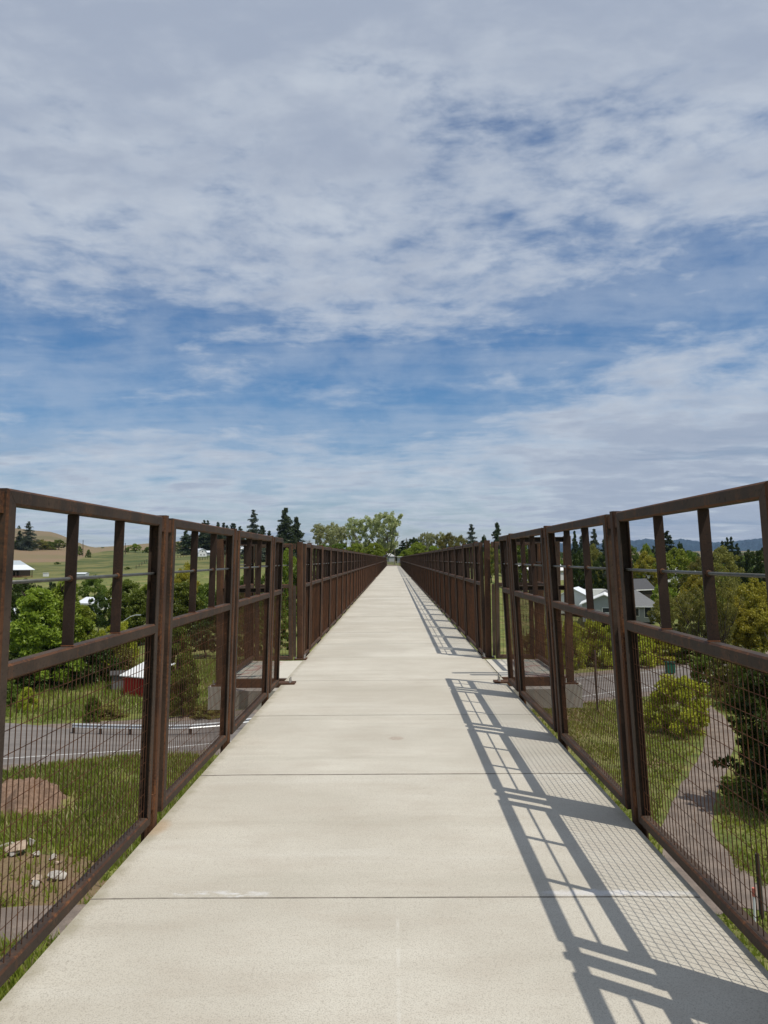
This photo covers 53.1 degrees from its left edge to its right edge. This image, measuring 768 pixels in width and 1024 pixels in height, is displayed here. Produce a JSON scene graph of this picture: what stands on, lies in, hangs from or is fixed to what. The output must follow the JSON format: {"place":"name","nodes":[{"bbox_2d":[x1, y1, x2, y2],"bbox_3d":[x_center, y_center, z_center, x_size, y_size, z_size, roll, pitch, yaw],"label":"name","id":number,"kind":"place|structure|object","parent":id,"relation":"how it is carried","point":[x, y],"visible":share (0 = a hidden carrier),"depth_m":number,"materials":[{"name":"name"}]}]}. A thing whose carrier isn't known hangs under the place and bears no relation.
{"place":"outdoors","nodes":[
{"label":"outdoors","id":0,"kind":"place"},
{"bbox_2d":[5,723,57,731],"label":"road","id":1,"kind":"structure","parent":0,"point":[29,728],"depth_m":55.64,"materials":[{"name":"grey asphalt"}]},
{"bbox_2d":[6,658,302,721],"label":"meadow grass","id":2,"kind":"structure","parent":0,"point":[68,705],"depth_m":65.61,"materials":[{"name":"green plant"}]},
{"bbox_2d":[3,687,706,769],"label":"road shoulder","id":3,"kind":"object","parent":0,"point":[216,753],"visible":0.09,"depth_m":48.00},
{"bbox_2d":[3,664,728,764],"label":"road","id":4,"kind":"structure","parent":0,"point":[117,747],"depth_m":51.92,"materials":[{"name":"grey asphalt"}]},
{"bbox_2d":[0,696,753,942],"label":"path","id":5,"kind":"structure","parent":0,"point":[64,923],"depth_m":33.02,"materials":[{"name":"grey gravel"}]},
{"bbox_2d":[0,528,767,995],"bbox_3d":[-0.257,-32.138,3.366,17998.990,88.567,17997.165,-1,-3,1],"label":"ground","id":6,"kind":"structure","parent":0,"point":[98,562],"depth_m":59.77,"materials":[{"name":"green plant"}]},
{"bbox_2d":[6,679,21,707],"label":"shrub","id":7,"kind":"object","parent":6,"relation":"on","point":[14,693],"visible":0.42,"depth_m":63.27,"materials":[{"name":"green plant"}]},
{"bbox_2d":[13,560,34,577],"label":"barn","id":8,"kind":"structure","parent":6,"relation":"on","point":[20,568],"depth_m":301.98,"materials":[{"name":"white metal"}]},
{"bbox_2d":[9,578,41,644],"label":"tree","id":9,"kind":"object","parent":6,"relation":"on","point":[17,589],"visible":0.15,"depth_m":90.88,"materials":[{"name":"green plant"}]},
{"bbox_2d":[15,687,37,712],"bbox_3d":[-28.544,15.047,61.490,1.719,2.276,1.728,1,-4,-22],"label":"shrub","id":10,"kind":"object","parent":6,"relation":"on","point":[25,701],"visible":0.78,"depth_m":61.34,"materials":[{"name":"green plant"}]},
{"bbox_2d":[16,521,41,550],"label":"conifer tree","id":11,"kind":"object","parent":6,"relation":"on","point":[26,543],"visible":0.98,"depth_m":562.03,"materials":[{"name":"green plant"}]},
{"bbox_2d":[1,777,67,814],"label":"dirt mound","id":12,"kind":"object","parent":6,"relation":"on","point":[15,790],"visible":0.68,"depth_m":37.36,"materials":[{"name":"brown soil"}]},
{"bbox_2d":[14,648,62,692],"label":"tree","id":13,"kind":"object","parent":6,"relation":"on","point":[26,679],"visible":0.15,"depth_m":69.66,"materials":[{"name":"green plant"}]},
{"bbox_2d":[9,587,85,688],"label":"tree","id":14,"kind":"object","parent":6,"relation":"on","point":[32,627],"visible":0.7,"depth_m":70.67,"materials":[{"name":"green plant"}]},
{"bbox_2d":[35,640,91,688],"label":"tree","id":15,"kind":"object","parent":6,"relation":"on","point":[74,672],"visible":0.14,"depth_m":72.63,"materials":[{"name":"green plant"}]},
{"bbox_2d":[50,581,95,666],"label":"tree","id":16,"kind":"object","parent":6,"relation":"on","point":[81,622],"visible":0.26,"depth_m":77.28,"materials":[{"name":"green plant"}]},
{"bbox_2d":[78,604,104,667],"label":"tree","id":17,"kind":"object","parent":6,"relation":"on","point":[87,611],"visible":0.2,"depth_m":81.71,"materials":[{"name":"green plant"}]},
{"bbox_2d":[83,696,100,722],"bbox_3d":[-21.843,14.813,57.570,1.310,2.231,1.421,0,-4,-12],"label":"shrub","id":18,"kind":"object","parent":6,"relation":"on","point":[92,709],"visible":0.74,"depth_m":57.38,"materials":[{"name":"green plant"}]},
{"bbox_2d":[77,575,108,597],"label":"tree","id":19,"kind":"object","parent":6,"relation":"on","point":[87,589],"visible":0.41,"depth_m":148.80,"materials":[{"name":"green plant"}]},
{"bbox_2d":[70,649,120,685],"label":"tree","id":20,"kind":"object","parent":6,"relation":"on","point":[101,664],"visible":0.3,"depth_m":74.45,"materials":[{"name":"green plant"}]},
{"bbox_2d":[88,592,110,634],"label":"tree","id":21,"kind":"object","parent":6,"relation":"on","point":[101,600],"visible":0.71,"depth_m":119.43,"materials":[{"name":"green plant"}]},
{"bbox_2d":[0,750,218,1000],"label":"meadow grass","id":22,"kind":"structure","parent":6,"relation":"on","point":[19,973],"depth_m":35.43,"materials":[{"name":"green plant"}]},
{"bbox_2d":[93,703,128,719],"bbox_3d":[-21.342,15.390,59.397,2.653,1.088,3.719,4,-6,-55],"label":"shrub","id":23,"kind":"object","parent":6,"relation":"on","point":[109,714],"visible":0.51,"depth_m":58.80,"materials":[{"name":"green plant"}]},
{"bbox_2d":[91,644,137,676],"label":"tree","id":24,"kind":"object","parent":6,"relation":"on","point":[121,654],"visible":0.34,"depth_m":77.21,"materials":[{"name":"green plant"}]},
{"bbox_2d":[110,670,127,690],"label":"shed","id":25,"kind":"structure","parent":6,"relation":"on","point":[117,675],"depth_m":70.63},
{"bbox_2d":[99,620,139,664],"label":"shrub","id":26,"kind":"object","parent":6,"relation":"on","point":[123,627],"visible":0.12,"depth_m":87.38,"materials":[{"name":"green plant"}]},
{"bbox_2d":[100,579,145,621],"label":"tree","id":27,"kind":"object","parent":6,"relation":"on","point":[127,585],"visible":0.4,"depth_m":123.64,"materials":[{"name":"green plant"}]},
{"bbox_2d":[123,589,146,644],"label":"tree","id":28,"kind":"object","parent":6,"relation":"on","point":[138,600],"visible":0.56,"depth_m":106.62,"materials":[{"name":"green plant"}]},
{"bbox_2d":[120,662,175,696],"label":"shed","id":29,"kind":"structure","parent":6,"relation":"on","point":[135,680],"depth_m":68.48,"materials":[{"name":"white paint"}]},
{"bbox_2d":[72,718,250,734],"bbox_3d":[-15.123,15.090,53.660,13.148,0.820,2.062,0,-3,-8],"label":"guard rail","id":30,"kind":"object","parent":6,"relation":"on","point":[247,720],"visible":0.44,"depth_m":53.16,"materials":[{"name":"metal"}]},
{"bbox_2d":[175,531,190,554],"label":"conifer tree","id":31,"kind":"object","parent":6,"relation":"on","point":[184,550],"visible":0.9,"depth_m":499.30,"materials":[{"name":"green plant"}]},
{"bbox_2d":[170,626,197,707],"bbox_3d":[-16.378,12.515,61.398,3.155,7.338,3.681,-1,-3,4],"label":"tree","id":32,"kind":"object","parent":6,"relation":"on","point":[175,633],"visible":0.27,"depth_m":61.16,"materials":[{"name":"green plant"}]},
{"bbox_2d":[169,666,203,715],"bbox_3d":[-15.628,14.035,59.629,2.936,4.166,3.186,1,-4,-27],"label":"shrub","id":33,"kind":"object","parent":6,"relation":"on","point":[173,686],"visible":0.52,"depth_m":59.18,"materials":[{"name":"green plant"}]},
{"bbox_2d":[174,561,200,614],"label":"tree","id":34,"kind":"object","parent":6,"relation":"on","point":[180,578],"visible":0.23,"depth_m":133.83,"materials":[{"name":"green plant"}]},
{"bbox_2d":[173,581,204,639],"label":"tree","id":35,"kind":"object","parent":6,"relation":"on","point":[181,594],"visible":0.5,"depth_m":106.91,"materials":[{"name":"green plant"}]},
{"bbox_2d":[187,620,215,657],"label":"tree","id":36,"kind":"object","parent":6,"relation":"on","point":[213,636],"visible":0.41,"depth_m":93.65,"materials":[{"name":"green plant"}]},
{"bbox_2d":[189,704,219,719],"bbox_3d":[-13.650,15.319,59.301,3.719,1.088,2.653,43,-44,-85],"label":"shrub","id":37,"kind":"object","parent":6,"relation":"on","point":[209,711],"visible":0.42,"depth_m":58.55,"materials":[{"name":"green plant"}]},
{"bbox_2d":[197,583,215,627],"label":"tree","id":38,"kind":"object","parent":6,"relation":"on","point":[203,593],"visible":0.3,"depth_m":110.46,"materials":[{"name":"green plant"}]},
{"bbox_2d":[121,571,325,621],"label":"woodland","id":39,"kind":"object","parent":6,"relation":"on","point":[287,608],"visible":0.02,"depth_m":136.77,"materials":[{"name":"green plant"}]},
{"bbox_2d":[237,607,263,660],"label":"tree","id":40,"kind":"object","parent":6,"relation":"on","point":[254,625],"visible":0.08,"depth_m":88.78,"materials":[{"name":"green plant"}]},
{"bbox_2d":[240,510,265,562],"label":"conifer tree","id":41,"kind":"object","parent":6,"relation":"on","point":[254,526],"visible":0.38,"depth_m":359.64,"materials":[{"name":"green plant"}]},
{"bbox_2d":[261,612,296,650],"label":"tree","id":42,"kind":"object","parent":6,"relation":"on","point":[283,631],"visible":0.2,"depth_m":93.70,"materials":[{"name":"green plant"}]},
{"bbox_2d":[276,508,297,563],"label":"conifer tree","id":43,"kind":"object","parent":6,"relation":"on","point":[285,529],"visible":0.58,"depth_m":329.75,"materials":[{"name":"green plant"}]},
{"bbox_2d":[282,548,296,597],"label":"tree","id":44,"kind":"object","parent":6,"relation":"on","point":[285,572],"visible":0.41,"depth_m":148.71,"materials":[{"name":"green plant"}]},
{"bbox_2d":[292,516,306,555],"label":"conifer tree","id":45,"kind":"object","parent":6,"relation":"on","point":[298,533],"visible":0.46,"depth_m":334.65,"materials":[{"name":"green plant"}]},
{"bbox_2d":[310,522,342,545],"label":"tree","id":46,"kind":"object","parent":6,"relation":"on","point":[317,532],"visible":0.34,"depth_m":260.59,"materials":[{"name":"green plant"}]},
{"bbox_2d":[322,525,349,548],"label":"tree","id":47,"kind":"object","parent":6,"relation":"on","point":[333,534],"visible":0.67,"depth_m":248.94,"materials":[{"name":"green plant"}]},
{"bbox_2d":[344,515,379,550],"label":"tree","id":48,"kind":"object","parent":6,"relation":"on","point":[361,527],"visible":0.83,"depth_m":243.85,"materials":[{"name":"green plant"}]},
{"bbox_2d":[362,542,387,555],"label":"tree","id":49,"kind":"object","parent":6,"relation":"on","point":[379,550],"visible":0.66,"depth_m":198.69,"materials":[{"name":"green plant"}]},
{"bbox_2d":[0,566,767,1023],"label":"footbridge","id":50,"kind":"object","parent":6,"relation":"on","point":[394,804],"visible":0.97,"depth_m":4.13,"materials":[{"name":"concrete"}]},
{"bbox_2d":[0,488,295,987],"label":"steel railing","id":51,"kind":"object","parent":50,"relation":"on","point":[155,632],"visible":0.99,"depth_m":4.93,"materials":[{"name":"metal"}]},
{"bbox_2d":[211,539,295,686],"bbox_3d":[-1.973,1.550,12.316,1.020,2.186,2.335,-1,-3,1],"label":"bay railing","id":52,"kind":"object","parent":50,"relation":"on","point":[220,562],"visible":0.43,"depth_m":13.31,"materials":[{"name":"metal"}]},
{"bbox_2d":[294,542,375,659],"bbox_3d":[-1.126,3.399,41.552,0.210,2.357,56.330,-1,-3,1],"label":"steel railing","id":53,"kind":"object","parent":50,"relation":"on","point":[326,602],"visible":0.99,"depth_m":17.75,"materials":[{"name":"metal"}]},
{"bbox_2d":[376,555,386,576],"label":"steel railing","id":54,"kind":"object","parent":50,"relation":"on","point":[381,561],"visible":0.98,"depth_m":93.23,"materials":[{"name":"metal"}]},
{"bbox_2d":[400,555,410,576],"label":"steel railing","id":55,"kind":"object","parent":50,"relation":"on","point":[405,565],"visible":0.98,"depth_m":92.70,"materials":[{"name":"metal"}]},
{"bbox_2d":[410,540,494,658],"bbox_3d":[2.147,3.369,41.514,0.223,2.357,56.330,-1,-3,1],"label":"steel railing","id":56,"kind":"object","parent":50,"relation":"on","point":[449,587],"visible":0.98,"depth_m":17.42,"materials":[{"name":"metal"}]},
{"bbox_2d":[491,536,577,683],"bbox_3d":[2.287,1.511,12.267,1.020,2.186,2.335,-1,-3,1],"label":"bay railing","id":57,"kind":"object","parent":50,"relation":"on","point":[496,616],"visible":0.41,"depth_m":13.28,"materials":[{"name":"metal"}]},
{"bbox_2d":[493,481,767,959],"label":"steel railing","id":58,"kind":"object","parent":50,"relation":"on","point":[632,794],"visible":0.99,"depth_m":5.00,"materials":[{"name":"metal"}]},
{"bbox_2d":[369,511,402,559],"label":"tree","id":59,"kind":"object","parent":6,"relation":"on","point":[391,520],"visible":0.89,"depth_m":238.13,"materials":[{"name":"green plant"}]},
{"bbox_2d":[405,542,425,555],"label":"tree","id":60,"kind":"object","parent":6,"relation":"on","point":[416,548],"visible":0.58,"depth_m":212.72,"materials":[{"name":"green plant"}]},
{"bbox_2d":[425,532,447,549],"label":"tree","id":61,"kind":"object","parent":6,"relation":"on","point":[430,538],"visible":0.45,"depth_m":273.38,"materials":[{"name":"green plant"}]},
{"bbox_2d":[438,532,460,548],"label":"tree","id":62,"kind":"object","parent":6,"relation":"on","point":[449,537],"visible":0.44,"depth_m":268.40,"materials":[{"name":"green plant"}]},
{"bbox_2d":[483,545,500,582],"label":"tree","id":63,"kind":"object","parent":6,"relation":"on","point":[492,559],"visible":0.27,"depth_m":197.96,"materials":[{"name":"green plant"}]},
{"bbox_2d":[517,545,528,581],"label":"tree","id":64,"kind":"object","parent":6,"relation":"on","point":[519,561],"visible":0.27,"depth_m":187.44,"materials":[{"name":"green plant"}]},
{"bbox_2d":[562,621,588,669],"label":"shrub","id":65,"kind":"object","parent":6,"relation":"on","point":[577,658],"visible":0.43,"depth_m":82.61,"materials":[{"name":"green plant"}]},
{"bbox_2d":[561,586,593,613],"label":"shed","id":66,"kind":"structure","parent":6,"relation":"on","point":[579,594],"depth_m":145.37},
{"bbox_2d":[572,550,584,588],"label":"tree","id":67,"kind":"object","parent":6,"relation":"on","point":[577,559],"visible":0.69,"depth_m":182.42,"materials":[{"name":"green plant"}]},
{"bbox_2d":[580,543,602,586],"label":"tree","id":68,"kind":"object","parent":6,"relation":"on","point":[594,552],"visible":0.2,"depth_m":198.44,"materials":[{"name":"green plant"}]},
{"bbox_2d":[573,619,611,666],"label":"shrub","id":69,"kind":"object","parent":6,"relation":"on","point":[604,629],"visible":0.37,"depth_m":84.36,"materials":[{"name":"green plant"}]},
{"bbox_2d":[579,592,608,621],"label":"house","id":70,"kind":"structure","parent":6,"relation":"on","point":[601,604],"depth_m":126.75,"materials":[{"name":"grey"}]},
{"bbox_2d":[591,554,606,589],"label":"tree","id":71,"kind":"object","parent":6,"relation":"on","point":[600,562],"visible":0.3,"depth_m":178.21,"materials":[{"name":"green plant"}]},
{"bbox_2d":[598,625,612,667],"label":"shrub","id":72,"kind":"object","parent":6,"relation":"on","point":[607,657],"visible":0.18,"depth_m":82.86,"materials":[{"name":"green plant"}]},
{"bbox_2d":[599,590,655,621],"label":"house","id":73,"kind":"structure","parent":6,"relation":"on","point":[643,604],"depth_m":134.69,"materials":[{"name":"grey"}]},
{"bbox_2d":[633,578,653,598],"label":"house","id":74,"kind":"structure","parent":6,"relation":"on","point":[645,586],"depth_m":172.10,"materials":[{"name":"white paint"}]},
{"bbox_2d":[633,549,657,586],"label":"tree","id":75,"kind":"object","parent":6,"relation":"on","point":[645,561],"visible":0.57,"depth_m":198.08,"materials":[{"name":"green plant"}]},
{"bbox_2d":[637,633,656,667],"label":"shrub","id":76,"kind":"object","parent":6,"relation":"on","point":[643,649],"visible":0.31,"depth_m":83.28,"materials":[{"name":"green plant"}]},
{"bbox_2d":[530,696,767,970],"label":"meadow grass","id":77,"kind":"structure","parent":6,"relation":"on","point":[742,939],"depth_m":42.56,"materials":[{"name":"green plant"}]},
{"bbox_2d":[647,600,660,624],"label":"tree","id":78,"kind":"object","parent":6,"relation":"on","point":[655,615],"visible":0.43,"depth_m":128.57,"materials":[{"name":"green plant"}]},
{"bbox_2d":[650,584,677,611],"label":"tree","id":79,"kind":"object","parent":6,"relation":"on","point":[654,596],"visible":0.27,"depth_m":148.19,"materials":[{"name":"green plant"}]},
{"bbox_2d":[651,638,684,664],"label":"shrub","id":80,"kind":"object","parent":6,"relation":"on","point":[667,656],"visible":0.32,"depth_m":85.71,"materials":[{"name":"green plant"}]},
{"bbox_2d":[664,531,675,560],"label":"conifer tree","id":81,"kind":"object","parent":6,"relation":"on","point":[668,542],"visible":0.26,"depth_m":297.65,"materials":[{"name":"green plant"}]},
{"bbox_2d":[652,547,694,596],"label":"tree","id":82,"kind":"object","parent":6,"relation":"on","point":[681,556],"visible":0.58,"depth_m":187.30,"materials":[{"name":"green plant"}]},
{"bbox_2d":[654,594,693,633],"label":"tree","id":83,"kind":"object","parent":6,"relation":"on","point":[672,601],"visible":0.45,"depth_m":90.44,"materials":[{"name":"green plant"}]},
{"bbox_2d":[643,674,711,737],"bbox_3d":[19.824,13.101,52.107,4.852,4.390,4.828,-1,-3,5],"label":"shrub","id":84,"kind":"object","parent":6,"relation":"on","point":[687,703],"visible":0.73,"depth_m":51.76,"materials":[{"name":"green plant"}]},
{"bbox_2d":[662,646,699,663],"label":"shrub","id":85,"kind":"object","parent":6,"relation":"on","point":[687,657],"visible":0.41,"depth_m":85.87,"materials":[{"name":"green plant"}]},
{"bbox_2d":[673,587,718,655],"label":"tree","id":86,"kind":"object","parent":6,"relation":"on","point":[698,616],"visible":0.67,"depth_m":86.70,"materials":[{"name":"green plant"}]},
{"bbox_2d":[676,574,717,622],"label":"tree","id":87,"kind":"object","parent":6,"relation":"on","point":[692,583],"visible":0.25,"depth_m":123.80,"materials":[{"name":"green plant"}]},
{"bbox_2d":[677,556,716,589],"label":"tree","id":88,"kind":"object","parent":6,"relation":"on","point":[693,566],"visible":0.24,"depth_m":174.16,"materials":[{"name":"green plant"}]},
{"bbox_2d":[688,654,725,688],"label":"shrub","id":89,"kind":"object","parent":6,"relation":"on","point":[699,667],"visible":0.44,"depth_m":68.53,"materials":[{"name":"green plant"}]},
{"bbox_2d":[703,658,727,698],"bbox_3d":[29.423,13.642,64.975,3.368,4.614,4.721,24,-24,-82],"label":"shrub","id":90,"kind":"object","parent":6,"relation":"on","point":[720,677],"visible":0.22,"depth_m":64.80,"materials":[{"name":"green plant"}]},
{"bbox_2d":[697,577,743,644],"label":"tree","id":91,"kind":"object","parent":6,"relation":"on","point":[724,613],"visible":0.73,"depth_m":84.34,"materials":[{"name":"green plant"}]},
{"bbox_2d":[697,545,744,596],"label":"tree","id":92,"kind":"object","parent":6,"relation":"on","point":[721,556],"visible":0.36,"depth_m":162.35,"materials":[{"name":"green plant"}]},
{"bbox_2d":[711,632,767,810],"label":"shrub","id":93,"kind":"object","parent":6,"relation":"on","point":[759,726],"visible":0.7,"depth_m":35.87,"materials":[{"name":"green plant"}]},
{"bbox_2d":[720,649,759,701],"bbox_3d":[28.736,13.265,60.892,5.617,4.903,4.007,13,-14,-76],"label":"shrub","id":94,"kind":"object","parent":6,"relation":"on","point":[730,680],"visible":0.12,"depth_m":60.75,"materials":[{"name":"green plant"}]},
{"bbox_2d":[720,597,760,649],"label":"tree","id":95,"kind":"object","parent":6,"relation":"on","point":[745,636],"visible":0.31,"depth_m":88.98,"materials":[{"name":"green plant"}]},
{"bbox_2d":[724,578,767,647],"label":"tree","id":96,"kind":"object","parent":6,"relation":"on","point":[751,599],"visible":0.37,"depth_m":97.85,"materials":[{"name":"green plant"}]},
{"bbox_2d":[725,602,767,652],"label":"tree","id":97,"kind":"object","parent":6,"relation":"on","point":[761,626],"visible":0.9,"depth_m":87.79,"materials":[{"name":"green plant"}]},
{"bbox_2d":[737,549,764,584],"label":"tree","id":98,"kind":"object","parent":6,"relation":"on","point":[745,564],"visible":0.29,"depth_m":207.61,"materials":[{"name":"green plant"}]},
{"bbox_2d":[734,648,767,705],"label":"shrub","id":99,"kind":"object","parent":6,"relation":"on","point":[739,672],"visible":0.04,"depth_m":58.95,"materials":[{"name":"green plant"}]},
{"bbox_2d":[747,547,765,589],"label":"tree","id":100,"kind":"object","parent":6,"relation":"on","point":[757,560],"visible":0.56,"depth_m":197.43,"materials":[{"name":"green plant"}]},
{"bbox_2d":[755,853,764,919],"bbox_3d":[12.465,12.509,25.508,0.260,2.307,0.170,-1,-3,1],"label":"wooden post","id":101,"kind":"object","parent":6,"relation":"on","point":[759,903],"visible":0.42,"depth_m":25.46,"materials":[{"name":"brown wood"}]},
{"bbox_2d":[0,0,767,548],"label":"sky","id":102,"kind":"structure","parent":0,"point":[445,266],"materials":[{"name":"blue"}]},
{"bbox_2d":[39,651,767,728],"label":"road shoulder","id":103,"kind":"object","parent":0,"point":[237,712],"visible":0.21,"depth_m":58.38},
{"bbox_2d":[446,538,762,551],"bbox_3d":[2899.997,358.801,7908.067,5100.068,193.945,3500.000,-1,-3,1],"label":"hills","id":104,"kind":"structure","parent":0,"point":[748,544],"depth_m":7145.21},
{"bbox_2d":[723,879,767,910],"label":"path","id":105,"kind":"structure","parent":0,"point":[742,892],"depth_m":27.40,"materials":[{"name":"grey concrete"}]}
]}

